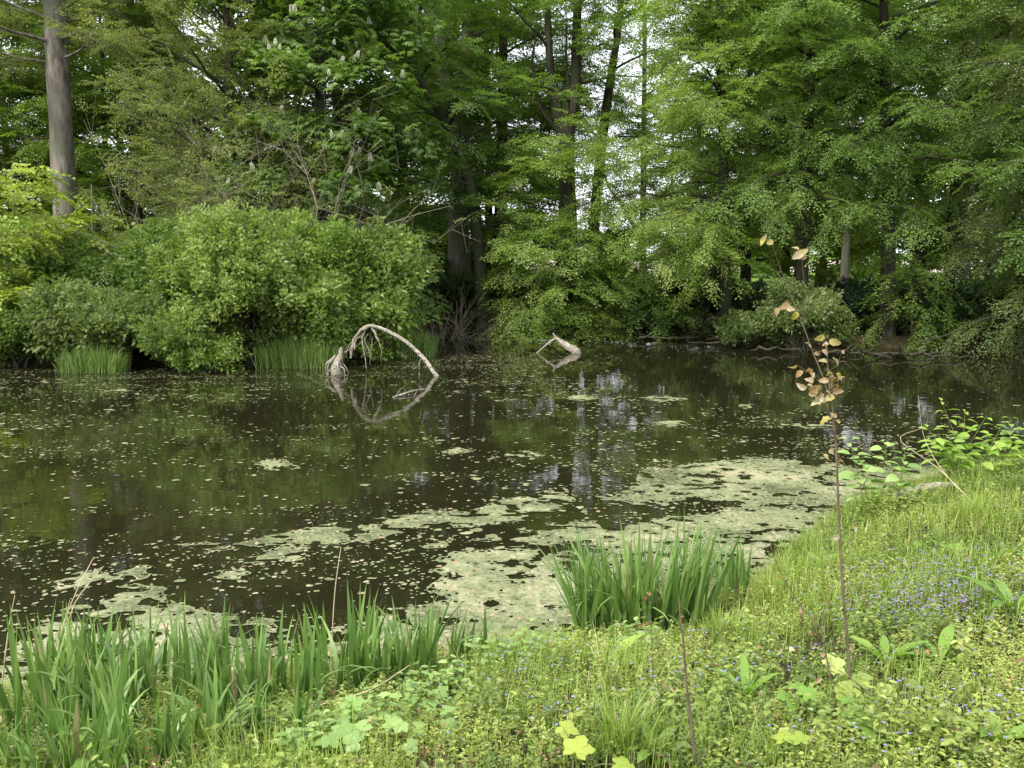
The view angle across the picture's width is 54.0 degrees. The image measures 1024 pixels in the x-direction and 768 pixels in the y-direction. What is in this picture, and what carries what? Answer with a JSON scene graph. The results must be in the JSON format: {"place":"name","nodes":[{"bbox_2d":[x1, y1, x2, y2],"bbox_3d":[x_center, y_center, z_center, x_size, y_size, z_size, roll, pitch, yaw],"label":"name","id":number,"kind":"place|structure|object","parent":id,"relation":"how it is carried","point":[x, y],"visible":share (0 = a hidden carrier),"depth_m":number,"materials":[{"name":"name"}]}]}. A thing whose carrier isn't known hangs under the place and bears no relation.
{"place":"outdoors","nodes":[
{"label":"outdoors","id":0,"kind":"place"},
{"bbox_2d":[0,332,1023,679],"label":"water","id":1,"kind":"structure","parent":0,"point":[728,378],"depth_m":13.34,"materials":[{"name":"black liquid"}]},
{"bbox_2d":[49,341,132,373],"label":"reed clump","id":2,"kind":"object","parent":1,"relation":"on","point":[102,362],"visible":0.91,"depth_m":21.69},
{"bbox_2d":[248,332,349,368],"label":"reed clump","id":3,"kind":"object","parent":1,"relation":"on","point":[288,355],"visible":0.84,"depth_m":22.57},
{"bbox_2d":[344,324,438,375],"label":"arched branch","id":4,"kind":"object","parent":1,"relation":"in","point":[402,339],"visible":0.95,"depth_m":21.53,"materials":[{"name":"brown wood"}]},
{"bbox_2d":[346,327,442,357],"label":"reed clump","id":5,"kind":"object","parent":1,"relation":"on","point":[422,346],"visible":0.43,"depth_m":24.99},
{"bbox_2d":[0,350,1022,696],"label":"duckweed","id":6,"kind":"object","parent":1,"relation":"on","point":[474,590],"visible":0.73,"depth_m":9.21,"materials":[{"name":"plant"}]},
{"bbox_2d":[0,254,1023,767],"bbox_3d":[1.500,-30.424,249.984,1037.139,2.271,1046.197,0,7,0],"label":"ground","id":7,"kind":"structure","parent":0,"point":[142,358],"depth_m":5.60,"materials":[{"name":"plant"}]},
{"bbox_2d":[0,690,95,767],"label":"iris clump","id":8,"kind":"object","parent":7,"relation":"on","point":[73,744],"visible":0.69,"depth_m":3.80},
{"bbox_2d":[0,1,97,214],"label":"leafy tree","id":9,"kind":"object","parent":7,"relation":"on","point":[5,148],"visible":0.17,"depth_m":34.91,"materials":[{"name":"green plant"}]},
{"bbox_2d":[0,299,101,366],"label":"shrub","id":10,"kind":"object","parent":7,"relation":"on","point":[17,338],"visible":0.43,"depth_m":22.61,"materials":[{"name":"green plant"}]},
{"bbox_2d":[17,606,96,699],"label":"iris clump","id":11,"kind":"object","parent":7,"relation":"on","point":[52,653],"visible":0.21,"depth_m":5.45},
{"bbox_2d":[0,0,113,233],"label":"leafy tree","id":12,"kind":"object","parent":7,"relation":"on","point":[18,145],"visible":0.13,"depth_m":35.42,"materials":[{"name":"green plant"}]},
{"bbox_2d":[0,163,114,351],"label":"young maple","id":13,"kind":"object","parent":7,"relation":"on","point":[9,240],"visible":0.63,"depth_m":23.66,"materials":[{"name":"green plant"}]},
{"bbox_2d":[0,228,121,304],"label":"shrub","id":14,"kind":"object","parent":7,"relation":"on","point":[88,261],"visible":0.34,"depth_m":24.37,"materials":[{"name":"green plant"}]},
{"bbox_2d":[0,607,122,731],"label":"iris clump","id":15,"kind":"object","parent":7,"relation":"on","point":[44,680],"visible":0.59,"depth_m":4.52,"materials":[{"name":"plant"}]},
{"bbox_2d":[0,0,125,228],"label":"woodland tree","id":16,"kind":"object","parent":7,"relation":"on","point":[93,156],"visible":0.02,"depth_m":44.29,"materials":[{"name":"green plant"}]},
{"bbox_2d":[1,645,142,752],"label":"iris clump","id":17,"kind":"object","parent":7,"relation":"on","point":[52,725],"visible":0.51,"depth_m":4.08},
{"bbox_2d":[0,597,150,717],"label":"iris clump","id":18,"kind":"object","parent":7,"relation":"on","point":[29,665],"visible":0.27,"depth_m":4.87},
{"bbox_2d":[0,0,155,238],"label":"tall tree","id":19,"kind":"object","parent":7,"relation":"on","point":[55,41],"visible":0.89,"depth_m":30.82,"materials":[{"name":"grey plant"}]},
{"bbox_2d":[0,682,161,767],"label":"iris clump","id":20,"kind":"object","parent":7,"relation":"on","point":[105,756],"visible":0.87,"depth_m":3.71,"materials":[{"name":"plant"}]},
{"bbox_2d":[4,272,173,366],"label":"shrub","id":21,"kind":"object","parent":7,"relation":"on","point":[62,314],"visible":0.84,"depth_m":22.05,"materials":[{"name":"green plant"}]},
{"bbox_2d":[45,184,143,249],"bbox_3d":[-11.183,-3.162,26.839,4.370,4.286,4.496,0,7,0],"label":"young maple","id":22,"kind":"object","parent":7,"relation":"on","point":[117,223],"visible":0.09,"depth_m":26.36,"materials":[{"name":"green plant"}]},
{"bbox_2d":[28,596,173,701],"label":"iris clump","id":23,"kind":"object","parent":7,"relation":"on","point":[153,661],"visible":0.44,"depth_m":4.85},
{"bbox_2d":[0,0,207,241],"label":"leafy tree","id":24,"kind":"object","parent":7,"relation":"on","point":[80,56],"visible":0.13,"depth_m":35.51,"materials":[{"name":"green plant"}]},
{"bbox_2d":[0,0,222,240],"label":"leafy tree","id":25,"kind":"object","parent":7,"relation":"on","point":[85,145],"visible":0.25,"depth_m":33.71,"materials":[{"name":"green plant"}]},
{"bbox_2d":[38,675,198,767],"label":"iris clump","id":26,"kind":"object","parent":7,"relation":"on","point":[116,728],"visible":0.65,"depth_m":3.88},
{"bbox_2d":[1,0,244,235],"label":"woodland tree","id":27,"kind":"object","parent":7,"relation":"on","point":[112,138],"visible":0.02,"depth_m":47.23,"materials":[{"name":"green plant"}]},
{"bbox_2d":[39,624,217,737],"bbox_3d":[-1.651,1.316,4.350,0.717,0.596,0.667,4,8,27],"label":"iris clump","id":28,"kind":"object","parent":7,"relation":"on","point":[101,684],"visible":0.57,"depth_m":4.36,"materials":[{"name":"plant"}]},
{"bbox_2d":[70,597,209,694],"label":"iris clump","id":29,"kind":"object","parent":7,"relation":"on","point":[166,658],"visible":0.27,"depth_m":5.65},
{"bbox_2d":[99,214,238,337],"bbox_3d":[-8.065,-2.462,24.515,3.630,3.359,4.149,-4,8,-27],"label":"shrub","id":30,"kind":"object","parent":7,"relation":"on","point":[135,258],"visible":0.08,"depth_m":23.76,"materials":[{"name":"green plant"}]},
{"bbox_2d":[97,598,274,708],"bbox_3d":[-1.635,1.368,5.004,0.845,0.652,0.659,7,10,42],"label":"iris clump","id":31,"kind":"object","parent":7,"relation":"on","point":[185,653],"visible":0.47,"depth_m":5.02,"materials":[{"name":"plant"}]},
{"bbox_2d":[84,671,287,767],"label":"iris clump","id":32,"kind":"object","parent":7,"relation":"on","point":[213,710],"visible":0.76,"depth_m":4.07,"materials":[{"name":"plant"}]},
{"bbox_2d":[125,296,252,373],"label":"shrub","id":33,"kind":"object","parent":7,"relation":"on","point":[174,337],"visible":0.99,"depth_m":21.74,"materials":[{"name":"green plant"}]},
{"bbox_2d":[1,31,419,341],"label":"scraggly tree","id":34,"kind":"object","parent":7,"relation":"on","point":[281,189],"visible":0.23,"depth_m":24.64,"materials":[{"name":"green plant"}]},
{"bbox_2d":[98,0,331,213],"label":"woodland tree","id":35,"kind":"object","parent":7,"relation":"on","point":[212,51],"visible":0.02,"depth_m":38.17,"materials":[{"name":"green plant"}]},
{"bbox_2d":[75,0,367,254],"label":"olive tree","id":36,"kind":"object","parent":7,"relation":"on","point":[156,103],"visible":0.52,"depth_m":25.93,"materials":[{"name":"green plant"}]},
{"bbox_2d":[163,607,301,717],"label":"iris clump","id":37,"kind":"object","parent":7,"relation":"on","point":[280,663],"visible":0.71,"depth_m":4.62,"materials":[{"name":"plant"}]},
{"bbox_2d":[154,666,328,745],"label":"iris clump","id":38,"kind":"object","parent":7,"relation":"on","point":[298,709],"visible":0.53,"depth_m":4.12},
{"bbox_2d":[160,606,329,693],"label":"iris clump","id":39,"kind":"object","parent":7,"relation":"on","point":[218,648],"visible":0.19,"depth_m":5.10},
{"bbox_2d":[123,196,368,365],"bbox_3d":[-6.211,-2.316,23.115,5.654,3.974,4.239,0,7,0],"label":"shrub","id":40,"kind":"object","parent":7,"relation":"on","point":[225,263],"visible":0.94,"depth_m":22.29,"materials":[{"name":"green plant"}]},
{"bbox_2d":[203,610,378,708],"bbox_3d":[-1.072,1.308,4.838,0.620,0.610,0.778,-5,9,-36],"label":"iris clump","id":41,"kind":"object","parent":7,"relation":"on","point":[304,675],"visible":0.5,"depth_m":4.70,"materials":[{"name":"plant"}]},
{"bbox_2d":[270,718,328,763],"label":"nettle","id":42,"kind":"object","parent":7,"relation":"on","point":[305,736],"visible":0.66,"depth_m":3.84,"materials":[{"name":"green plant"}]},
{"bbox_2d":[239,207,392,361],"bbox_3d":[-4.737,-2.247,24.298,3.958,3.953,3.329,0,7,0],"label":"shrub","id":43,"kind":"object","parent":7,"relation":"on","point":[329,239],"visible":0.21,"depth_m":23.50,"materials":[{"name":"green plant"}]},
{"bbox_2d":[174,0,461,252],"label":"woodland tree","id":44,"kind":"object","parent":7,"relation":"on","point":[337,89],"visible":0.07,"depth_m":38.50,"materials":[{"name":"green plant"}]},
{"bbox_2d":[186,0,456,337],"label":"horse chestnut","id":45,"kind":"object","parent":7,"relation":"on","point":[348,73],"visible":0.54,"depth_m":26.66,"materials":[{"name":"green plant"}]},
{"bbox_2d":[191,79,479,357],"bbox_3d":[-5.149,-3.825,25.960,6.707,7.132,7.576,-5,9,-33],"label":"scraggly tree","id":46,"kind":"object","parent":7,"relation":"on","point":[317,207],"visible":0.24,"depth_m":24.68,"materials":[{"name":"grey plant"}]},
{"bbox_2d":[276,601,418,693],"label":"iris clump","id":47,"kind":"object","parent":7,"relation":"on","point":[371,660],"visible":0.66,"depth_m":5.07,"materials":[{"name":"plant"}]},
{"bbox_2d":[287,694,417,758],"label":"hogweed","id":48,"kind":"object","parent":7,"relation":"on","point":[353,736],"visible":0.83,"depth_m":3.86,"materials":[{"name":"green plant"}]},
{"bbox_2d":[296,581,412,689],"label":"iris clump","id":49,"kind":"object","parent":7,"relation":"on","point":[359,643],"visible":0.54,"depth_m":5.26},
{"bbox_2d":[299,214,438,358],"bbox_3d":[-3.737,-2.433,24.900,3.829,3.510,3.814,0,7,0],"label":"shrub","id":50,"kind":"object","parent":7,"relation":"on","point":[393,309],"visible":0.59,"depth_m":24.20,"materials":[{"name":"green plant"}]},
{"bbox_2d":[306,0,510,254],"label":"woodland tree","id":51,"kind":"object","parent":7,"relation":"on","point":[437,230],"visible":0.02,"depth_m":44.86,"materials":[{"name":"green plant"}]},
{"bbox_2d":[354,591,463,680],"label":"iris clump","id":52,"kind":"object","parent":7,"relation":"on","point":[430,651],"visible":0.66,"depth_m":5.31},
{"bbox_2d":[388,671,431,714],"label":"nettle","id":53,"kind":"object","parent":7,"relation":"on","point":[409,685],"visible":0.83,"depth_m":4.52,"materials":[{"name":"green plant"}]},
{"bbox_2d":[385,685,458,738],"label":"geranium","id":54,"kind":"object","parent":7,"relation":"on","point":[399,725],"visible":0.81,"depth_m":4.08,"materials":[{"name":"green plant"}]},
{"bbox_2d":[363,599,484,673],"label":"iris clump","id":55,"kind":"object","parent":7,"relation":"on","point":[452,648],"visible":0.42,"depth_m":5.46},
{"bbox_2d":[308,0,570,335],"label":"leaning tree","id":56,"kind":"object","parent":7,"relation":"on","point":[440,101],"visible":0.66,"depth_m":30.22,"materials":[{"name":"green plant"}]},
{"bbox_2d":[412,270,498,322],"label":"undergrowth bush","id":57,"kind":"object","parent":7,"relation":"on","point":[452,285],"visible":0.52,"depth_m":32.77,"materials":[{"name":"green plant"}]},
{"bbox_2d":[414,278,511,343],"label":"twiggy bush","id":58,"kind":"object","parent":7,"relation":"on","point":[459,324],"visible":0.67,"depth_m":30.21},
{"bbox_2d":[332,0,601,317],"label":"forked tree","id":59,"kind":"object","parent":7,"relation":"on","point":[462,259],"visible":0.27,"depth_m":34.88,"materials":[{"name":"green plant"}]},
{"bbox_2d":[405,0,592,260],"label":"woodland tree","id":60,"kind":"object","parent":7,"relation":"on","point":[487,40],"visible":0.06,"depth_m":43.23,"materials":[{"name":"green plant"}]},
{"bbox_2d":[408,0,599,315],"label":"dark tree","id":61,"kind":"object","parent":7,"relation":"on","point":[555,29],"visible":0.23,"depth_m":35.33,"materials":[{"name":"green plant"}]},
{"bbox_2d":[464,271,552,321],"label":"undergrowth bush","id":62,"kind":"object","parent":7,"relation":"on","point":[495,291],"visible":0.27,"depth_m":33.40,"materials":[{"name":"green plant"}]},
{"bbox_2d":[0,450,1023,767],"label":"ground cover","id":63,"kind":"object","parent":7,"relation":"on","point":[962,754],"visible":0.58,"depth_m":4.40,"materials":[{"name":"green plant"}]},
{"bbox_2d":[0,464,1023,767],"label":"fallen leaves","id":64,"kind":"object","parent":7,"relation":"on","point":[818,680],"visible":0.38,"depth_m":4.57,"materials":[{"name":"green plant"}]},
{"bbox_2d":[422,0,674,328],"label":"twin tree","id":65,"kind":"object","parent":7,"relation":"on","point":[577,48],"visible":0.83,"depth_m":31.76,"materials":[{"name":"green plant"}]},
{"bbox_2d":[461,108,659,345],"bbox_3d":[1.478,-4.022,30.405,6.187,8.093,5.978,6,9,36],"label":"layered beech","id":66,"kind":"object","parent":7,"relation":"on","point":[556,294],"visible":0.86,"depth_m":29.34,"materials":[{"name":"green plant"}]},
{"bbox_2d":[555,720,634,767],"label":"maple seedling","id":67,"kind":"object","parent":7,"relation":"on","point":[578,747],"visible":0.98,"depth_m":3.62,"materials":[{"name":"yellow plant"}]},
{"bbox_2d":[528,0,697,283],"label":"slanting tree","id":68,"kind":"object","parent":7,"relation":"on","point":[607,90],"visible":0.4,"depth_m":33.76,"materials":[{"name":"green plant"}]},
{"bbox_2d":[556,667,678,764],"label":"grass tuft","id":69,"kind":"object","parent":7,"relation":"on","point":[622,726],"visible":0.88,"depth_m":3.79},
{"bbox_2d":[553,0,705,279],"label":"slim tree","id":70,"kind":"object","parent":7,"relation":"on","point":[643,68],"visible":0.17,"depth_m":37.03,"materials":[{"name":"green plant"}]},
{"bbox_2d":[558,218,716,340],"bbox_3d":[3.865,-2.752,30.972,5.041,4.668,4.475,0,7,0],"label":"young beech","id":71,"kind":"object","parent":7,"relation":"on","point":[640,308],"visible":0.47,"depth_m":30.00,"materials":[{"name":"green plant"}]},
{"bbox_2d":[537,512,748,637],"bbox_3d":[0.864,1.290,6.589,1.446,1.085,1.478,0,7,0],"label":"iris clump","id":72,"kind":"object","parent":7,"relation":"on","point":[611,600],"visible":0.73,"depth_m":6.42,"materials":[{"name":"plant"}]},
{"bbox_2d":[601,71,744,282],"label":"tree","id":73,"kind":"object","parent":7,"relation":"on","point":[652,184],"visible":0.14,"depth_m":41.69,"materials":[{"name":"green plant"}]},
{"bbox_2d":[676,598,715,767],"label":"thin stem","id":74,"kind":"object","parent":7,"relation":"on","point":[692,742],"visible":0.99,"depth_m":3.54,"materials":[{"name":"brown plant"}]},
{"bbox_2d":[665,265,749,326],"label":"undergrowth bush","id":75,"kind":"object","parent":7,"relation":"on","point":[704,301],"visible":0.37,"depth_m":31.05,"materials":[{"name":"green plant"}]},
{"bbox_2d":[429,496,1023,765],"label":"wildflowers","id":76,"kind":"object","parent":7,"relation":"on","point":[884,744],"visible":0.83,"depth_m":5.42,"materials":[{"name":"purple plant"}]},
{"bbox_2d":[580,0,874,341],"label":"light beech","id":77,"kind":"object","parent":7,"relation":"on","point":[722,242],"visible":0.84,"depth_m":27.63,"materials":[{"name":"green plant"}]},
{"bbox_2d":[713,538,751,603],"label":"iris clump","id":78,"kind":"object","parent":7,"relation":"on","point":[736,572],"visible":0.59,"depth_m":7.13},
{"bbox_2d":[628,0,862,288],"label":"woodland tree","id":79,"kind":"object","parent":7,"relation":"on","point":[820,269],"visible":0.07,"depth_m":43.73,"materials":[{"name":"green plant"}]},
{"bbox_2d":[710,653,780,696],"bbox_3d":[1.025,1.323,4.454,0.294,0.126,0.366,4,9,29],"label":"dock","id":80,"kind":"object","parent":7,"relation":"on","point":[748,685],"visible":0.82,"depth_m":4.49,"materials":[{"name":"green plant"}]},
{"bbox_2d":[709,307,790,347],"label":"shrub","id":81,"kind":"object","parent":7,"relation":"on","point":[732,328],"visible":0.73,"depth_m":27.35,"materials":[{"name":"green plant"}]},
{"bbox_2d":[705,277,809,318],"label":"undergrowth bush","id":82,"kind":"object","parent":7,"relation":"on","point":[749,304],"visible":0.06,"depth_m":30.74,"materials":[{"name":"green plant"}]},
{"bbox_2d":[693,0,877,277],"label":"woodland tree","id":83,"kind":"object","parent":7,"relation":"on","point":[786,251],"visible":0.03,"depth_m":46.79,"materials":[{"name":"green plant"}]},
{"bbox_2d":[741,274,861,351],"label":"shrub","id":84,"kind":"object","parent":7,"relation":"on","point":[824,311],"visible":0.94,"depth_m":26.26,"materials":[{"name":"green plant"}]},
{"bbox_2d":[760,235,857,679],"bbox_3d":[1.235,0.406,4.196,0.466,2.032,0.164,1,8,6],"label":"sapling","id":85,"kind":"object","parent":7,"relation":"on","point":[813,389],"visible":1,"depth_m":4.15,"materials":[{"name":"brown plant"}]},
{"bbox_2d":[628,0,1004,330],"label":"beech","id":86,"kind":"object","parent":7,"relation":"on","point":[748,192],"visible":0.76,"depth_m":27.13,"materials":[{"name":"green plant"}]},
{"bbox_2d":[777,681,878,738],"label":"geranium","id":87,"kind":"object","parent":7,"relation":"on","point":[783,695],"visible":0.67,"depth_m":4.04,"materials":[{"name":"green plant"}]},
{"bbox_2d":[738,3,936,285],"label":"woodland tree","id":88,"kind":"object","parent":7,"relation":"on","point":[863,271],"visible":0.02,"depth_m":49.53,"materials":[{"name":"green plant"}]},
{"bbox_2d":[761,0,924,282],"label":"slim tree","id":89,"kind":"object","parent":7,"relation":"on","point":[845,261],"visible":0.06,"depth_m":39.42,"materials":[{"name":"green plant"}]},
{"bbox_2d":[837,436,887,512],"bbox_3d":[3.164,0.853,9.101,0.393,0.783,0.473,6,10,39],"label":"leafy sapling","id":90,"kind":"object","parent":7,"relation":"on","point":[847,474],"visible":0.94,"depth_m":9.06,"materials":[{"name":"green plant"}]},
{"bbox_2d":[828,284,916,331],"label":"undergrowth bush","id":91,"kind":"object","parent":7,"relation":"on","point":[858,299],"visible":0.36,"depth_m":29.56,"materials":[{"name":"green plant"}]},
{"bbox_2d":[727,0,1023,335],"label":"beech","id":92,"kind":"object","parent":7,"relation":"on","point":[885,114],"visible":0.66,"depth_m":26.63,"materials":[{"name":"green plant"}]},
{"bbox_2d":[821,654,957,718],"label":"hogweed","id":93,"kind":"object","parent":7,"relation":"on","point":[838,662],"visible":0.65,"depth_m":4.26,"materials":[{"name":"green plant"}]},
{"bbox_2d":[850,634,928,662],"bbox_3d":[1.845,1.303,4.916,0.368,0.125,0.290,1,8,11],"label":"dock","id":94,"kind":"object","parent":7,"relation":"on","point":[883,644],"visible":0.78,"depth_m":4.95,"materials":[{"name":"green plant"}]},
{"bbox_2d":[869,440,922,504],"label":"leafy sapling","id":95,"kind":"object","parent":7,"relation":"on","point":[892,477],"visible":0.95,"depth_m":9.06,"materials":[{"name":"green plant"}]},
{"bbox_2d":[792,0,1023,283],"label":"woodland tree","id":96,"kind":"object","parent":7,"relation":"on","point":[855,258],"visible":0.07,"depth_m":41.34,"materials":[{"name":"green plant"}]},
{"bbox_2d":[848,256,975,351],"bbox_3d":[10.858,-2.009,27.543,2.827,2.961,3.173,0,7,0],"label":"young beech","id":97,"kind":"object","parent":7,"relation":"on","point":[912,309],"visible":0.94,"depth_m":27.04,"materials":[{"name":"green plant"}]},
{"bbox_2d":[817,0,1023,279],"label":"stout tree","id":98,"kind":"object","parent":7,"relation":"on","point":[919,176],"visible":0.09,"depth_m":31.30,"materials":[{"name":"green plant"}]},
{"bbox_2d":[896,278,982,331],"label":"undergrowth bush","id":99,"kind":"object","parent":7,"relation":"on","point":[925,303],"visible":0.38,"depth_m":28.98,"materials":[{"name":"green plant"}]},
{"bbox_2d":[895,0,1023,360],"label":"edge beech","id":100,"kind":"object","parent":7,"relation":"on","point":[1009,46],"visible":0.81,"depth_m":25.21,"materials":[{"name":"green plant"}]},
{"bbox_2d":[917,397,1009,482],"bbox_3d":[4.332,0.589,9.841,0.772,0.897,0.805,-5,9,-36],"label":"leafy sapling","id":101,"kind":"object","parent":7,"relation":"on","point":[950,459],"visible":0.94,"depth_m":9.78,"materials":[{"name":"green plant"}]},
{"bbox_2d":[904,20,1023,285],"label":"woodland tree","id":102,"kind":"object","parent":7,"relation":"on","point":[944,218],"visible":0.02,"depth_m":41.92,"materials":[{"name":"green plant"}]},
{"bbox_2d":[931,268,1023,338],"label":"undergrowth bush","id":103,"kind":"object","parent":7,"relation":"on","point":[960,316],"visible":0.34,"depth_m":28.15,"materials":[{"name":"green plant"}]},
{"bbox_2d":[952,105,1023,275],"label":"edge beech","id":104,"kind":"object","parent":7,"relation":"on","point":[1005,171],"visible":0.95,"depth_m":23.14,"materials":[{"name":"green plant"}]},
{"bbox_2d":[964,273,1023,337],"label":"undergrowth bush","id":105,"kind":"object","parent":7,"relation":"on","point":[985,307],"visible":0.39,"depth_m":27.15,"materials":[{"name":"green plant"}]},
{"bbox_2d":[983,416,1023,473],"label":"leafy sapling","id":106,"kind":"object","parent":7,"relation":"on","point":[1007,445],"visible":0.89,"depth_m":9.66,"materials":[{"name":"green plant"}]},
{"bbox_2d":[0,0,1023,253],"label":"sky","id":107,"kind":"structure","parent":0,"point":[627,56],"materials":[{"name":"white"}]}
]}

